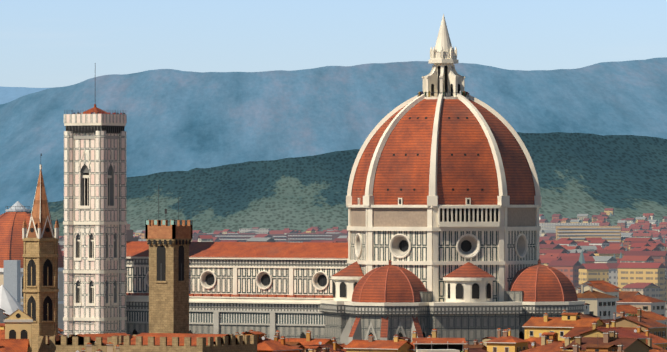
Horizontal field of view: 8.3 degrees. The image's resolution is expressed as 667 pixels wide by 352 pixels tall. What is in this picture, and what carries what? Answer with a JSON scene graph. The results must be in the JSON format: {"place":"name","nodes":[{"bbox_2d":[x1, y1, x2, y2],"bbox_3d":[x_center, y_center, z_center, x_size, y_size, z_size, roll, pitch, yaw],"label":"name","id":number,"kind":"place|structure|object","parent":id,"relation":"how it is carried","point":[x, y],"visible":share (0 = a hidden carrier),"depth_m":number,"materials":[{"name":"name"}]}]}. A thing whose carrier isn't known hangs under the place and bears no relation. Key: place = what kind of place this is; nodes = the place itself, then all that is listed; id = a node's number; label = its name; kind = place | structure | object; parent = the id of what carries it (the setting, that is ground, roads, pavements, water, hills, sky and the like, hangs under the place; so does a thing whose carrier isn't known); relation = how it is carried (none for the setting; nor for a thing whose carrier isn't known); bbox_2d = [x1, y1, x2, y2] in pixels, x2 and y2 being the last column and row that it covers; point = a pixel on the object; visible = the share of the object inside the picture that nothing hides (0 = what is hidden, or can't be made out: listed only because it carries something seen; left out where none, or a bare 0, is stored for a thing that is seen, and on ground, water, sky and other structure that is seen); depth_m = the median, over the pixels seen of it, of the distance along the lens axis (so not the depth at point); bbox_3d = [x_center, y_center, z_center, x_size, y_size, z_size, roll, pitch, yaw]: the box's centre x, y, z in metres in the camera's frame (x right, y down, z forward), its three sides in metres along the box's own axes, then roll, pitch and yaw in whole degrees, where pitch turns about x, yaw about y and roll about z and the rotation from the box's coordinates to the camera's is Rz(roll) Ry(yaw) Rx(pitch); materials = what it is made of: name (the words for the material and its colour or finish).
{"place":"outdoors","nodes":[
{"label":"outdoors","id":0,"kind":"place"},
{"bbox_2d":[0,86,48,103],"bbox_3d":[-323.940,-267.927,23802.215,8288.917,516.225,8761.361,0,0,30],"label":"mountain","id":1,"kind":"structure","parent":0,"point":[8,94],"depth_m":25415.43,"materials":[{"name":"blue"}]},
{"bbox_2d":[22,153,58,351],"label":"badia tower","id":2,"kind":"structure","parent":0,"point":[40,237],"depth_m":1026.35,"materials":[{"name":"stone"}]},
{"bbox_2d":[126,224,347,338],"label":"cathedral nave","id":3,"kind":"structure","parent":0,"point":[269,289],"depth_m":1361.87,"materials":[{"name":"white stone"}]},
{"bbox_2d":[0,57,666,214],"bbox_3d":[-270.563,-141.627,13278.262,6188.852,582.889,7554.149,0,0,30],"label":"mountain","id":4,"kind":"structure","parent":0,"point":[178,120],"depth_m":13870.17,"materials":[{"name":"blue"}]},
{"bbox_2d":[0,280,666,334],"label":"houses","id":5,"kind":"structure","parent":0,"point":[605,301],"depth_m":1560.65,"materials":[{"name":"paint"}]},
{"bbox_2d":[0,0,666,87],"label":"sky","id":6,"kind":"structure","parent":0,"point":[44,43],"materials":[{"name":"blue"}]},
{"bbox_2d":[29,132,666,235],"bbox_3d":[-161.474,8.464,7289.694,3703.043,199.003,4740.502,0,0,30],"label":"hill","id":7,"kind":"structure","parent":0,"point":[623,176],"depth_m":7625.00,"materials":[{"name":"green plant"}]},
{"bbox_2d":[346,205,540,301],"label":"dome drum","id":8,"kind":"object","parent":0,"point":[430,247],"visible":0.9,"depth_m":1321.79,"materials":[{"name":"white stone"}]},
{"bbox_2d":[346,94,540,205],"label":"dome","id":9,"kind":"structure","parent":8,"relation":"on","point":[440,150],"depth_m":1326.93,"materials":[{"name":"red tile"}]},
{"bbox_2d":[418,13,468,99],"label":"dome lantern","id":10,"kind":"object","parent":9,"relation":"on","point":[445,78],"visible":0.77,"depth_m":1342.20,"materials":[{"name":"white stone"}]},
{"label":"ground","id":11,"kind":"structure","parent":0,"visible":0},
{"bbox_2d":[0,201,63,334],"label":"san lorenzo dome","id":12,"kind":"structure","parent":11,"relation":"on","point":[15,216],"depth_m":1683.89,"materials":[{"name":"tile"}]},
{"bbox_2d":[63,104,126,336],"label":"bell tower","id":13,"kind":"structure","parent":11,"relation":"on","point":[94,224],"depth_m":1365.63,"materials":[{"name":"white stone"}]},
{"bbox_2d":[38,333,256,351],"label":"crenellated wall","id":14,"kind":"structure","parent":11,"relation":"on","point":[160,342],"depth_m":975.76,"materials":[{"name":"brown stone"}]},
{"bbox_2d":[145,185,192,333],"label":"crenellated tower","id":15,"kind":"structure","parent":11,"relation":"on","point":[168,278],"depth_m":997.08,"materials":[{"name":"brown stone"}]},
{"bbox_2d":[0,308,530,351],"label":"houses","id":16,"kind":"structure","parent":11,"relation":"on","point":[18,330],"depth_m":1150.73,"materials":[{"name":"paint"}]},
{"bbox_2d":[0,308,666,351],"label":"houses","id":17,"kind":"structure","parent":11,"relation":"on","point":[545,333],"depth_m":1203.97,"materials":[{"name":"paint"}]},
{"bbox_2d":[58,208,666,301],"bbox_3d":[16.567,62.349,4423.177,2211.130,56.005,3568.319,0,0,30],"label":"city","id":18,"kind":"object","parent":11,"relation":"on","point":[628,254],"visible":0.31,"depth_m":3910.66},
{"bbox_2d":[96,329,665,351],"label":"houses","id":19,"kind":"structure","parent":11,"relation":"on","point":[609,341],"depth_m":987.18,"materials":[{"name":"tile"}]},
{"bbox_2d":[320,259,584,344],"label":"cathedral apses","id":20,"kind":"structure","parent":11,"relation":"on","point":[389,301],"depth_m":1312.74,"materials":[{"name":"white stone"}]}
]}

